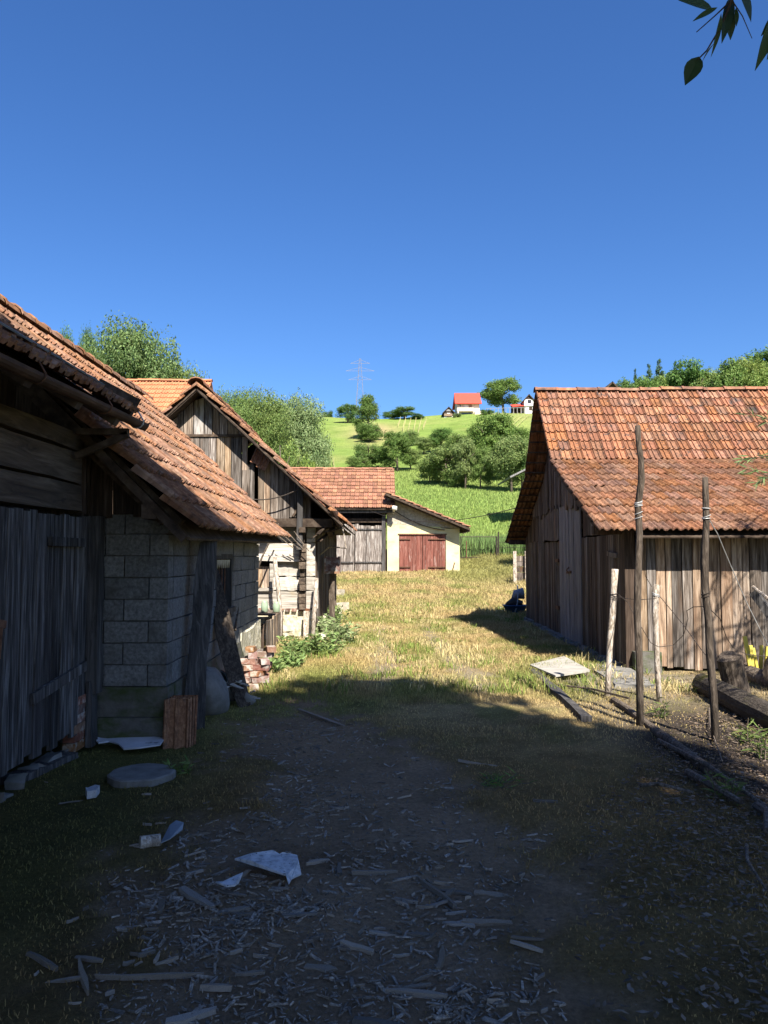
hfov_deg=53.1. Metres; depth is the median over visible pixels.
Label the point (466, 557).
wire gate
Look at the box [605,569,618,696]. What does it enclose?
stake
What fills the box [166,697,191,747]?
clay tile
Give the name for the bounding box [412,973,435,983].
wood chip
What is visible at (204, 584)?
leaning slab
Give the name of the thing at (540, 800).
splinter
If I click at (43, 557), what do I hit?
door
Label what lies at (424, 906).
wood chip
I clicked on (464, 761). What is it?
splinter
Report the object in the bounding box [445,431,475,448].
leafy bush
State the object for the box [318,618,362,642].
weed clump
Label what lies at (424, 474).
leafy bush
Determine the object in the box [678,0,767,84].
overhanging branch
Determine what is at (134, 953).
wood chip
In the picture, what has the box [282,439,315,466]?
leafy bush
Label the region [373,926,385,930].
wood chip
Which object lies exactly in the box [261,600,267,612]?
glass jar
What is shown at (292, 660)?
weed clump
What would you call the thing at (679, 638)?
wire
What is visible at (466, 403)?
cottage
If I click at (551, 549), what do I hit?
door
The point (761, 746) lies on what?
weed clump
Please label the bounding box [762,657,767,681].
log
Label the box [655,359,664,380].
conifer tree
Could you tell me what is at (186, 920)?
wood chip
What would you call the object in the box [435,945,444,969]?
splinter
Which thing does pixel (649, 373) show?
conifer tree
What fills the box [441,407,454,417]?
cabin
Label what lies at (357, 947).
splinter
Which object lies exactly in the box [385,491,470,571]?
garage
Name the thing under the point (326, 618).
weed clump
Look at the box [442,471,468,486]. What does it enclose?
leafy bush
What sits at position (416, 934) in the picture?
wood chip
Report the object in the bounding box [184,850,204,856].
wood chip
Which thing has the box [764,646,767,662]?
picket
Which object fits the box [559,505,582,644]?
door
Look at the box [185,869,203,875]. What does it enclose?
wood chip
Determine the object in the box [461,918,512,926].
splinter
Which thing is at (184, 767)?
weed clump
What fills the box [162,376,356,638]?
log barn
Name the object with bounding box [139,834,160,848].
stone block
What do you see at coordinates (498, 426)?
orchard tree
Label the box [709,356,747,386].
forest tree
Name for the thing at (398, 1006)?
wood chip
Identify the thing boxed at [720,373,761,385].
forest tree
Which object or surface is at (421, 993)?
splinter
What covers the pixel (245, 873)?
wood chip
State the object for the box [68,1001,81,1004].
wood chip
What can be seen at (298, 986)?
wood debris
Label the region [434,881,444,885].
wood chip
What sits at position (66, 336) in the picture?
broadleaf tree
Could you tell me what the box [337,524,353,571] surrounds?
door
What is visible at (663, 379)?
forest tree
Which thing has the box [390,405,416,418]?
broadleaf tree
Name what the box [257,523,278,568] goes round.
leaning pole
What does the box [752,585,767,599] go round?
tool handle
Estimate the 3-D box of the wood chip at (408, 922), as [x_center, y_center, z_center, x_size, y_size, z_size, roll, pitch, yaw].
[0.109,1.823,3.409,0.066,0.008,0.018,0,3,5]
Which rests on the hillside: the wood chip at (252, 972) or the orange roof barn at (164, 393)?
the orange roof barn at (164, 393)
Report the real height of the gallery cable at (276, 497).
0.228 m
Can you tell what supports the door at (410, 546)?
in the garage
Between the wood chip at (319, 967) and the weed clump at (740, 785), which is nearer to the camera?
the wood chip at (319, 967)
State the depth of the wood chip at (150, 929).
3.31 m
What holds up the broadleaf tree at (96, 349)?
on the hillside
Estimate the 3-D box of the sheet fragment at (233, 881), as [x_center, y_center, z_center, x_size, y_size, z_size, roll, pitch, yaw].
[-0.734,1.798,3.730,0.136,0.030,0.125,2,-4,-27]
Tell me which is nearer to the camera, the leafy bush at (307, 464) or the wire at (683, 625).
the wire at (683, 625)
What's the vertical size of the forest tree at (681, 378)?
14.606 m
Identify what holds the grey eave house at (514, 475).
on the hillside
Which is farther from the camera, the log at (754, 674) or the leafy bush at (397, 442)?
the leafy bush at (397, 442)
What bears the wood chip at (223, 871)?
on the ground at (562, 884)
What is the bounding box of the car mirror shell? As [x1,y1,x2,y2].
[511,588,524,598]
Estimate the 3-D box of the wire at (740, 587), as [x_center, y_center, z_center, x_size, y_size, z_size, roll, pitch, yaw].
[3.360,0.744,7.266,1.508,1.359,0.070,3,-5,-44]
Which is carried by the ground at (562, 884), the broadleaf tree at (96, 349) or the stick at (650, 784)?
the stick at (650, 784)
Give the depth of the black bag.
21.10 m
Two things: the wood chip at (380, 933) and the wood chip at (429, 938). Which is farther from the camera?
the wood chip at (380, 933)
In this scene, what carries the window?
in the block barn at (166, 496)
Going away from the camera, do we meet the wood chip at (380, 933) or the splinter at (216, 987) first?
the splinter at (216, 987)
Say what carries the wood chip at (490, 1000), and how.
on the ground at (562, 884)
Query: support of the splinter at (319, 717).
on the ground at (562, 884)
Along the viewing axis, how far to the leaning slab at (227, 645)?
8.54 m
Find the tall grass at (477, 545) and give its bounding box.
[460,532,525,558]
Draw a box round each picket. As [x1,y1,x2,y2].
[742,636,751,665]
[749,645,754,666]
[753,648,758,667]
[758,645,763,668]
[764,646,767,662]
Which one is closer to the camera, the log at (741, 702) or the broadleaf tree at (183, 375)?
the log at (741, 702)
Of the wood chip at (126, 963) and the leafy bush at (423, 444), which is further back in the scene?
the leafy bush at (423, 444)
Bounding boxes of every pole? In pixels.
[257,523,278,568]
[273,557,282,638]
[303,611,308,638]
[311,578,318,638]
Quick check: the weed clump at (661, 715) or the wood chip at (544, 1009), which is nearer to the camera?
the wood chip at (544, 1009)
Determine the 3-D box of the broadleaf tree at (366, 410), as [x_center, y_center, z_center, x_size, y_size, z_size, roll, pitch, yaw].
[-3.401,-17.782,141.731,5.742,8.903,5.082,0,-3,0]
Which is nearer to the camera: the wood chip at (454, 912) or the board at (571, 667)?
the wood chip at (454, 912)
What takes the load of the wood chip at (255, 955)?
on the ground at (562, 884)
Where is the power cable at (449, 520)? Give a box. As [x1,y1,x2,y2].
[370,508,514,521]
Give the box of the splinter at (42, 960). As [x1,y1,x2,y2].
[25,951,57,971]
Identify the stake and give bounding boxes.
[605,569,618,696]
[633,425,644,725]
[652,584,661,701]
[700,477,719,742]
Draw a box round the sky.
[0,0,767,418]
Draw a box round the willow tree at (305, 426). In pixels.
[269,387,335,466]
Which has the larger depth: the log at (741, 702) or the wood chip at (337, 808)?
the log at (741, 702)
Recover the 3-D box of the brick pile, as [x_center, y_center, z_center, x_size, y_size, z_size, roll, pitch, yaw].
[-1.600,1.927,9.601,0.517,0.488,0.842,0,-3,0]
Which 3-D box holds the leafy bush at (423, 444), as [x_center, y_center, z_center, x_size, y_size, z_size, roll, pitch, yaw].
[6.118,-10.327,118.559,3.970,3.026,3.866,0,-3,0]
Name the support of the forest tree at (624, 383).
on the hillside
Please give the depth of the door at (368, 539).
37.89 m
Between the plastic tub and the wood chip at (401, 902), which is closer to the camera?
the wood chip at (401, 902)
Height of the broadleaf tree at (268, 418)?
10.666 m
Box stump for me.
[716,651,750,692]
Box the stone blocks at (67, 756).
[0,751,78,784]
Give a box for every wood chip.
[45,976,80,982]
[58,800,82,804]
[66,916,78,923]
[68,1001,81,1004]
[74,955,103,962]
[105,989,114,995]
[117,927,127,931]
[122,959,134,965]
[130,952,138,956]
[138,949,155,957]
[143,927,157,930]
[153,950,160,963]
[155,955,178,965]
[176,919,189,921]
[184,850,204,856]
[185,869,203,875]
[187,943,206,957]
[190,832,209,836]
[209,894,221,899]
[211,868,229,875]
[217,906,249,914]
[219,890,246,896]
[230,948,242,954]
[235,970,264,976]
[241,869,249,877]
[249,845,260,848]
[253,953,267,957]
[267,942,280,947]
[271,886,288,889]
[282,912,317,916]
[302,813,314,818]
[302,887,311,898]
[303,939,312,943]
[303,963,337,972]
[305,858,329,865]
[329,806,344,809]
[369,930,397,935]
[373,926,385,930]
[392,875,417,881]
[393,953,408,957]
[393,1002,404,1010]
[394,897,417,904]
[396,900,407,906]
[399,1010,410,1018]
[400,982,431,988]
[401,897,409,909]
[401,921,415,924]
[406,932,431,937]
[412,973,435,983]
[415,905,432,908]
[419,899,447,908]
[424,935,434,940]
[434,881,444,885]
[434,918,446,920]
[436,887,455,901]
[440,889,472,896]
[442,921,474,928]
[445,910,465,914]
[446,982,459,990]
[451,839,473,842]
[457,988,470,996]
[474,890,508,896]
[487,998,504,1003]
[510,939,543,952]
[511,935,544,940]
[537,972,544,980]
[541,1007,547,1013]
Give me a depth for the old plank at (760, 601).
9.66 m
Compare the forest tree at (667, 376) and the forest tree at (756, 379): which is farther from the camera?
the forest tree at (667, 376)
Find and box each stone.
[85,785,99,798]
[245,692,255,704]
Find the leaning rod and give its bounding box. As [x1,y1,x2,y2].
[557,684,629,698]
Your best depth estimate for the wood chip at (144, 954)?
3.10 m
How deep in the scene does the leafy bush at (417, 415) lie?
188.66 m
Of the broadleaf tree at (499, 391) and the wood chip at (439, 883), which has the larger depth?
the broadleaf tree at (499, 391)
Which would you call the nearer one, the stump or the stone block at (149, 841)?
the stone block at (149, 841)
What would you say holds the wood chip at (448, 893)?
on the ground at (562, 884)
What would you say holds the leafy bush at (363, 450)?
on the hillside
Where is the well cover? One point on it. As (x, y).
(145, 775)
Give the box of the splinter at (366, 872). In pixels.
[351,870,397,874]
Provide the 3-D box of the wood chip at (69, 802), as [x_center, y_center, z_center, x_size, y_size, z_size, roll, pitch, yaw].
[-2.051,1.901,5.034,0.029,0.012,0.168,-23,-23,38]
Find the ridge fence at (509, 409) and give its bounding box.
[486,407,526,413]
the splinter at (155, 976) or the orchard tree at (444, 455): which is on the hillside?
the orchard tree at (444, 455)
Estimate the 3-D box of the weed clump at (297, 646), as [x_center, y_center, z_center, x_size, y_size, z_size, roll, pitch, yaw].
[-1.359,2.161,12.347,0.748,0.411,0.689,2,-4,-25]
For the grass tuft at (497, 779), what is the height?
0.123 m
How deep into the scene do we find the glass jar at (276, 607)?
14.22 m
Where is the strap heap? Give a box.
[226,680,259,698]
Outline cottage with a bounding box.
[452,393,481,414]
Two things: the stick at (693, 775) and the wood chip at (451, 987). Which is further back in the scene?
the stick at (693, 775)
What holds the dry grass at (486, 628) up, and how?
on the ground at (562, 884)
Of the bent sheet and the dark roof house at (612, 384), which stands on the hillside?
the dark roof house at (612, 384)
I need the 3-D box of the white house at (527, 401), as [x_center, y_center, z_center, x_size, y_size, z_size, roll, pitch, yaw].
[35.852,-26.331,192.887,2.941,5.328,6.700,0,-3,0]
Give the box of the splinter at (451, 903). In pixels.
[415,876,456,908]
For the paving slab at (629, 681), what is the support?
on the ground at (562, 884)
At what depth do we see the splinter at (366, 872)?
3.93 m
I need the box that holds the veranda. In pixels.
[510,404,523,412]
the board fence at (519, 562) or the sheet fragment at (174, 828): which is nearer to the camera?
the sheet fragment at (174, 828)
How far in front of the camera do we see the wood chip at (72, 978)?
2.92 m
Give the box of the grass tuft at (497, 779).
[469,765,536,789]
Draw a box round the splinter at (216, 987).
[199,983,232,991]
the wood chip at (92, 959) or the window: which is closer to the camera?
the wood chip at (92, 959)
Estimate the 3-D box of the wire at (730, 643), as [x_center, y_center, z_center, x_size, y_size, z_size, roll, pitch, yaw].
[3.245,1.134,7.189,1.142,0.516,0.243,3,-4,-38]
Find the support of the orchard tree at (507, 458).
on the hillside
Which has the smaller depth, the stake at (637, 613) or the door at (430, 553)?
the stake at (637, 613)
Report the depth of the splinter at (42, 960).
3.03 m
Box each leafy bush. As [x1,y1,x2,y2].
[278,436,304,468]
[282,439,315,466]
[311,431,330,466]
[322,410,332,416]
[345,456,372,467]
[351,441,384,467]
[355,422,383,441]
[375,429,414,470]
[381,411,397,418]
[398,448,422,468]
[405,430,419,445]
[408,413,425,418]
[413,436,435,453]
[413,461,442,483]
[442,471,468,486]
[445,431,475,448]
[466,426,478,448]
[480,409,494,414]
[499,426,529,440]
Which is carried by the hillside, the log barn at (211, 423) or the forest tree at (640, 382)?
the forest tree at (640, 382)
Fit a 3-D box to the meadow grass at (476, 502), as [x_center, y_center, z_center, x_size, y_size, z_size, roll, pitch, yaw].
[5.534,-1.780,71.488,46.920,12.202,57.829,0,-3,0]
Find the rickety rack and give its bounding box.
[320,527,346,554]
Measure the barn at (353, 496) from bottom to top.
5.954 m
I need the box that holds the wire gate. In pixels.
[460,536,496,558]
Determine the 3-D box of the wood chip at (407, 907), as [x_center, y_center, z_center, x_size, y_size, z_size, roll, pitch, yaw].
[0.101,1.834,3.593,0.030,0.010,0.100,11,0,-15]
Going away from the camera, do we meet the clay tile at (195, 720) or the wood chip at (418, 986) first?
the wood chip at (418, 986)
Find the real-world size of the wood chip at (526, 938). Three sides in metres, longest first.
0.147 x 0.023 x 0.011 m
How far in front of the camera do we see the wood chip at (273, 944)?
3.21 m
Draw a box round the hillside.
[301,413,531,557]
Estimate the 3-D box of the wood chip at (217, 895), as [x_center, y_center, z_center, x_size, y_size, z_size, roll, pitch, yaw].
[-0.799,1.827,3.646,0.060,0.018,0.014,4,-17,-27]
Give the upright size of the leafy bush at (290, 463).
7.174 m
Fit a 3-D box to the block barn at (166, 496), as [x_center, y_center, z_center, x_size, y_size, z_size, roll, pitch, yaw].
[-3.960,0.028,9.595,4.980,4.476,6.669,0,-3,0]
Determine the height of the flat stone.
0.074 m
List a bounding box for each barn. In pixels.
[0,294,290,744]
[127,378,224,469]
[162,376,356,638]
[285,467,396,571]
[504,386,767,673]
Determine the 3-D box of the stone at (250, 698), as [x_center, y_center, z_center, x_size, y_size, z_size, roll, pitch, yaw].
[-1.482,2.029,8.327,0.166,0.169,0.138,3,-5,-42]
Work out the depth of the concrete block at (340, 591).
26.43 m
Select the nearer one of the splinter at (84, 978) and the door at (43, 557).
the splinter at (84, 978)
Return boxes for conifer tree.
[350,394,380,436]
[644,364,652,380]
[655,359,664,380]
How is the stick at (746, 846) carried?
on the ground at (562, 884)
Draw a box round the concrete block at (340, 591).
[336,589,344,596]
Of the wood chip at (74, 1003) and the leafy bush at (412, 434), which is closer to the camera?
the wood chip at (74, 1003)
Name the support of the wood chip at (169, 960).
on the ground at (562, 884)
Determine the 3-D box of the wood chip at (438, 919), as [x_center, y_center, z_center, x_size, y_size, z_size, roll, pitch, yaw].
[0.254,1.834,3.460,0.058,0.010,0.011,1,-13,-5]
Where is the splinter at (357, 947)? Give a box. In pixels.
[340,939,373,955]
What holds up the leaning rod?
on the ground at (562, 884)
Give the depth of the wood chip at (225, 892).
3.67 m
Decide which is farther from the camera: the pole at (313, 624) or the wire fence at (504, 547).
the wire fence at (504, 547)
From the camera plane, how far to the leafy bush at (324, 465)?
59.95 m
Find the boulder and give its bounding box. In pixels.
[205,667,229,715]
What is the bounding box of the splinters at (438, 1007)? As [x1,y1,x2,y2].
[94,714,569,1023]
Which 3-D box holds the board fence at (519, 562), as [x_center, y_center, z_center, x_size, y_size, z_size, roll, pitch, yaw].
[6.193,2.399,30.877,2.016,1.650,0.230,0,-3,0]
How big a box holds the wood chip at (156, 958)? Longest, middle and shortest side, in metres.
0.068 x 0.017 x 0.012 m
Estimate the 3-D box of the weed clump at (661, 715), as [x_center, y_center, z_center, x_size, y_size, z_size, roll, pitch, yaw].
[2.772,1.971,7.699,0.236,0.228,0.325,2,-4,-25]
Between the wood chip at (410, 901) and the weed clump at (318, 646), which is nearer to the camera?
the wood chip at (410, 901)
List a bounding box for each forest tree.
[616,377,635,387]
[631,375,665,387]
[651,374,669,386]
[659,370,680,386]
[666,356,716,386]
[685,366,721,386]
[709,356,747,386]
[719,356,767,377]
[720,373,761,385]
[738,346,767,373]
[740,365,767,385]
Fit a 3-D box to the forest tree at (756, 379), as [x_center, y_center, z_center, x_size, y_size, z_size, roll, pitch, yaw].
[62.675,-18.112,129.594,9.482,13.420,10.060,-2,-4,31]
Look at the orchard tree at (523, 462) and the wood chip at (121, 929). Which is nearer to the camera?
the wood chip at (121, 929)
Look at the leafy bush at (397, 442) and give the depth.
98.32 m
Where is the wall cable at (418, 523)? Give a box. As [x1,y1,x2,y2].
[395,511,444,529]
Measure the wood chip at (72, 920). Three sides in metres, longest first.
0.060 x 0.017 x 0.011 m
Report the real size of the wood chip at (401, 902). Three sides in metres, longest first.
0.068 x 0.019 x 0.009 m
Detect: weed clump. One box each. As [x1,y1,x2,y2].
[162,754,193,774]
[262,653,287,672]
[272,648,306,667]
[276,634,317,655]
[308,627,345,654]
[315,613,343,632]
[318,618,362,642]
[327,605,352,623]
[646,697,671,718]
[701,771,746,805]
[727,718,767,745]
[741,728,767,759]
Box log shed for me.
[0,319,148,802]
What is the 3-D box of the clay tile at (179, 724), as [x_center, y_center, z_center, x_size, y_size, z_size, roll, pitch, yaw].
[-1.777,1.812,6.563,0.215,0.413,0.055,0,-13,-8]
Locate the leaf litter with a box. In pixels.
[574,711,767,1020]
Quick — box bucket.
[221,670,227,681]
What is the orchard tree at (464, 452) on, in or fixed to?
on the hillside
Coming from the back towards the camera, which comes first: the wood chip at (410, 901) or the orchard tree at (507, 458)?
the orchard tree at (507, 458)
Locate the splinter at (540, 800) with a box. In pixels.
[533,799,557,802]
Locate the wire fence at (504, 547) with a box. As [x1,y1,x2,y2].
[498,532,522,553]
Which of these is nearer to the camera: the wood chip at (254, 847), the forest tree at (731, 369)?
the wood chip at (254, 847)
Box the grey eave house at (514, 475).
[498,469,524,484]
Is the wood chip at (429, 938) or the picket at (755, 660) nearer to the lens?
the wood chip at (429, 938)
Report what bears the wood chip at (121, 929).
on the ground at (562, 884)
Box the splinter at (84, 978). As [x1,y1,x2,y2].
[78,958,88,995]
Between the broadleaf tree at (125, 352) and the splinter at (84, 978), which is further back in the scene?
the broadleaf tree at (125, 352)
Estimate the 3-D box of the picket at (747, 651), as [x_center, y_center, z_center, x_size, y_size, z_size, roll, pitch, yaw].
[4.719,1.927,9.933,0.140,0.642,0.036,0,-3,0]
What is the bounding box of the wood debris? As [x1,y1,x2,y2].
[76,706,540,1023]
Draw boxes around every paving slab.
[541,630,580,646]
[578,646,613,664]
[587,662,654,687]
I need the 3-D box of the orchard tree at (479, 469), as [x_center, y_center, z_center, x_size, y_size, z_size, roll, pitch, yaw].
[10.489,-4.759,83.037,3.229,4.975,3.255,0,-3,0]
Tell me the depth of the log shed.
5.67 m
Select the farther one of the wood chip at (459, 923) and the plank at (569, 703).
the plank at (569, 703)
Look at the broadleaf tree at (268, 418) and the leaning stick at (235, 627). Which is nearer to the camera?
the leaning stick at (235, 627)
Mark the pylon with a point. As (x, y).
(358, 376)
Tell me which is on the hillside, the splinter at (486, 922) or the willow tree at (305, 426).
the willow tree at (305, 426)
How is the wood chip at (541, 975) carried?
on the ground at (562, 884)
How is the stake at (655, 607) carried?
on the ground at (562, 884)
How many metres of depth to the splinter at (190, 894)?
3.62 m
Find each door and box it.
[0,506,87,776]
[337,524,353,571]
[355,524,381,571]
[399,535,421,570]
[423,535,445,570]
[544,541,560,632]
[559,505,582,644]
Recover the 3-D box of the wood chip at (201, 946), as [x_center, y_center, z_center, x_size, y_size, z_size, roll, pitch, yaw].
[-0.771,1.806,3.164,0.011,0.008,0.110,4,4,32]
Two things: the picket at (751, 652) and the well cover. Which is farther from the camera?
the picket at (751, 652)
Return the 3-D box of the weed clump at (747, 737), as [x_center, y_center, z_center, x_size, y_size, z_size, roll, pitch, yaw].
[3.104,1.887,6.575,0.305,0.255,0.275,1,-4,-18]
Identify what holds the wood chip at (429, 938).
on the ground at (562, 884)
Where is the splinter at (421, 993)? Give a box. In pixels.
[385,988,447,998]
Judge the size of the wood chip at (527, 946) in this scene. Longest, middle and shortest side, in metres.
0.142 x 0.023 x 0.016 m
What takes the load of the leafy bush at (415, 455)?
on the hillside
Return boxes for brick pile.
[240,645,276,690]
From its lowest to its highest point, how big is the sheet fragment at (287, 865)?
0.057 m
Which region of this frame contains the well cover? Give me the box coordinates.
[107,763,175,787]
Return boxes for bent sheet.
[329,511,343,526]
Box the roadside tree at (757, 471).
[734,409,767,490]
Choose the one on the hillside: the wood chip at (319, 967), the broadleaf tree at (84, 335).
the broadleaf tree at (84, 335)
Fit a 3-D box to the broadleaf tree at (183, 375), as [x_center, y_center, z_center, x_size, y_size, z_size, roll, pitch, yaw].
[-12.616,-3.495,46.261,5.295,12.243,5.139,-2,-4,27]
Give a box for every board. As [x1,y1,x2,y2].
[96,737,163,749]
[530,656,589,676]
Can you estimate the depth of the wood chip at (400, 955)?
3.13 m
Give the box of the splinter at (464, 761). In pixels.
[458,759,496,765]
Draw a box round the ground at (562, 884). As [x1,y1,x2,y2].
[0,558,767,1023]
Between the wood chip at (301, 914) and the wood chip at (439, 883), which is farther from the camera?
the wood chip at (439, 883)
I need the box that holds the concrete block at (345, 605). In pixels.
[336,602,348,611]
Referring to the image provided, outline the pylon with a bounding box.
[347,358,372,414]
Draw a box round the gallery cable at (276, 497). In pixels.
[252,489,298,499]
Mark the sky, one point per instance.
(447, 198)
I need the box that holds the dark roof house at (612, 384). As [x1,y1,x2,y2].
[606,381,617,386]
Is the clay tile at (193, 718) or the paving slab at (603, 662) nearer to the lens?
the clay tile at (193, 718)
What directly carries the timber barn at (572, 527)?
on the ground at (562, 884)
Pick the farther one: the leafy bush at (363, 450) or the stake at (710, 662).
the leafy bush at (363, 450)
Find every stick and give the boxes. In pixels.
[234,556,245,630]
[639,782,692,793]
[656,738,767,806]
[684,768,743,804]
[709,708,722,761]
[744,843,767,891]
[751,801,767,833]
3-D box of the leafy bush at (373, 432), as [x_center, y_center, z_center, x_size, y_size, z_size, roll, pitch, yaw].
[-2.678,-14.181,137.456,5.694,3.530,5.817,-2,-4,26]
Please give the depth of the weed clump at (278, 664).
10.49 m
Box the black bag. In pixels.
[505,597,522,604]
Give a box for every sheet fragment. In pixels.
[161,820,183,842]
[216,872,242,886]
[235,850,300,884]
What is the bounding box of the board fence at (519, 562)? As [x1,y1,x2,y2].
[513,551,525,582]
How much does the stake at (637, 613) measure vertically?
2.976 m
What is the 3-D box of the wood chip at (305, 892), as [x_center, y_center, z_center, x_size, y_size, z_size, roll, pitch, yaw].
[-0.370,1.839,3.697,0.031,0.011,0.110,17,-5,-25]
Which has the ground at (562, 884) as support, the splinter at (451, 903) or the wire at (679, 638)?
the splinter at (451, 903)
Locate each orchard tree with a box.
[417,444,461,486]
[453,438,479,488]
[464,410,515,450]
[466,446,494,488]
[483,434,528,491]
[504,448,527,486]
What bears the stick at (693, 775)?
on the ground at (562, 884)
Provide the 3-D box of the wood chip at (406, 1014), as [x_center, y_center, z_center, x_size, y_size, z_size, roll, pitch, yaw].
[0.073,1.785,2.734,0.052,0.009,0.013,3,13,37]
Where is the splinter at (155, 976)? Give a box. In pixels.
[94,972,203,980]
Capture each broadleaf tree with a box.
[57,320,74,342]
[77,323,97,351]
[78,310,186,378]
[80,338,125,372]
[163,353,209,378]
[215,383,260,445]
[233,383,300,465]
[334,403,359,422]
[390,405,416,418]
[428,427,451,448]
[477,375,522,412]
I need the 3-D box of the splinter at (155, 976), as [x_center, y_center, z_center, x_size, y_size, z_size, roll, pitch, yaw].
[-0.905,1.790,2.961,0.417,0.025,0.014,1,4,-4]
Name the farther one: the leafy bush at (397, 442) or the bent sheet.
the leafy bush at (397, 442)
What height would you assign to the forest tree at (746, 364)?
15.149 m
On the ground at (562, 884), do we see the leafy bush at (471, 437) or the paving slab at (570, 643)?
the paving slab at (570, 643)
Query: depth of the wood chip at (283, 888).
3.74 m
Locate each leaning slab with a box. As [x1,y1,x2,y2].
[184,541,216,729]
[214,569,250,706]
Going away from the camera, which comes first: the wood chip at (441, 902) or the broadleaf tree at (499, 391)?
the wood chip at (441, 902)
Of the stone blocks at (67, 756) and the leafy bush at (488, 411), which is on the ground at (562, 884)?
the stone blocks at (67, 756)
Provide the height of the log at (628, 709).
0.089 m
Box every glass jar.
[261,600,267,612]
[273,602,279,612]
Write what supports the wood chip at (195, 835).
on the ground at (562, 884)
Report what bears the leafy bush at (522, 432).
on the hillside
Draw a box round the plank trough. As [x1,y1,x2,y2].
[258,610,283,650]
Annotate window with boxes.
[214,554,235,613]
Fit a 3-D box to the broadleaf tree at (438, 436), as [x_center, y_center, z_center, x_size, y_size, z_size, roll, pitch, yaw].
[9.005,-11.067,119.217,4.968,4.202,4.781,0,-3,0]
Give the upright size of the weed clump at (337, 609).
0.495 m
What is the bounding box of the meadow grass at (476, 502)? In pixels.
[341,468,520,558]
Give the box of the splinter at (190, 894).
[179,885,215,910]
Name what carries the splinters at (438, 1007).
on the ground at (562, 884)
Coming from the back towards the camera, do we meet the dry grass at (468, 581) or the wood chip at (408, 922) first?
the dry grass at (468, 581)
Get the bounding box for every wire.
[618,594,702,646]
[660,597,705,654]
[710,521,767,645]
[711,610,767,656]
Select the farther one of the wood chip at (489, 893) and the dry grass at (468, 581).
the dry grass at (468, 581)
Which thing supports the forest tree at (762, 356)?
on the hillside
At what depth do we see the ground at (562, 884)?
4.01 m
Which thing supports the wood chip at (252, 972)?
on the ground at (562, 884)
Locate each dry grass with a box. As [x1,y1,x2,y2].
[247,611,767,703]
[336,551,525,616]
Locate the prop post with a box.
[329,574,335,621]
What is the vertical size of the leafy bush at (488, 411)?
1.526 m
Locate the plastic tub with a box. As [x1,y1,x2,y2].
[502,604,525,612]
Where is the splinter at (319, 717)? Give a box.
[296,708,345,725]
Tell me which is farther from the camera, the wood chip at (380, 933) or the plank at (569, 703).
the plank at (569, 703)
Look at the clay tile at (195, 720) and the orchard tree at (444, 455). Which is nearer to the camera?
the clay tile at (195, 720)
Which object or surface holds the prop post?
on the ground at (562, 884)
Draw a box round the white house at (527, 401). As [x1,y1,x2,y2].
[520,394,533,412]
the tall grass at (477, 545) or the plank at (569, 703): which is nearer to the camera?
the plank at (569, 703)
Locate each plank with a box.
[529,668,592,721]
[749,590,767,619]
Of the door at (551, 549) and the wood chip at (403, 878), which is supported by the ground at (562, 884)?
the wood chip at (403, 878)
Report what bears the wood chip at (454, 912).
on the ground at (562, 884)
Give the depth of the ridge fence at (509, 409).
188.21 m
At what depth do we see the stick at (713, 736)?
6.50 m
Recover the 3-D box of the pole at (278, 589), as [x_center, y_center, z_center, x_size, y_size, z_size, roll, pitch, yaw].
[-2.000,1.707,14.511,0.114,1.709,0.284,3,-4,-37]
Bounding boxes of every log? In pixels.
[610,697,657,731]
[653,728,713,773]
[692,673,767,729]
[744,664,767,686]
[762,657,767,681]
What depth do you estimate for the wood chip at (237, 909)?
3.50 m
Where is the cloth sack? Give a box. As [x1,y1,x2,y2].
[226,683,234,700]
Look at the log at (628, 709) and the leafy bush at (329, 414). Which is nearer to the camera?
the log at (628, 709)
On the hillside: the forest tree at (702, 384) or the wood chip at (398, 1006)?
the forest tree at (702, 384)
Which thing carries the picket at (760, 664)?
on the ground at (562, 884)
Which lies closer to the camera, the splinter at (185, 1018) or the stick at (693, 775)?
the splinter at (185, 1018)
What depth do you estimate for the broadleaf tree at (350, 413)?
173.00 m
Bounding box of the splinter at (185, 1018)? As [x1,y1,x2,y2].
[164,1006,216,1023]
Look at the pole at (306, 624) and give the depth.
14.77 m
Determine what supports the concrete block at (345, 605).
on the ground at (562, 884)
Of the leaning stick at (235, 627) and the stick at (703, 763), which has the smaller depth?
the stick at (703, 763)
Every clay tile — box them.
[162,699,189,748]
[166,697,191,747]
[170,696,195,745]
[172,695,197,743]
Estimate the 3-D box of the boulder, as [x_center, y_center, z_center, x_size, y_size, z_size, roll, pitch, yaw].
[-1.882,1.911,8.061,0.558,0.610,0.813,0,-3,0]

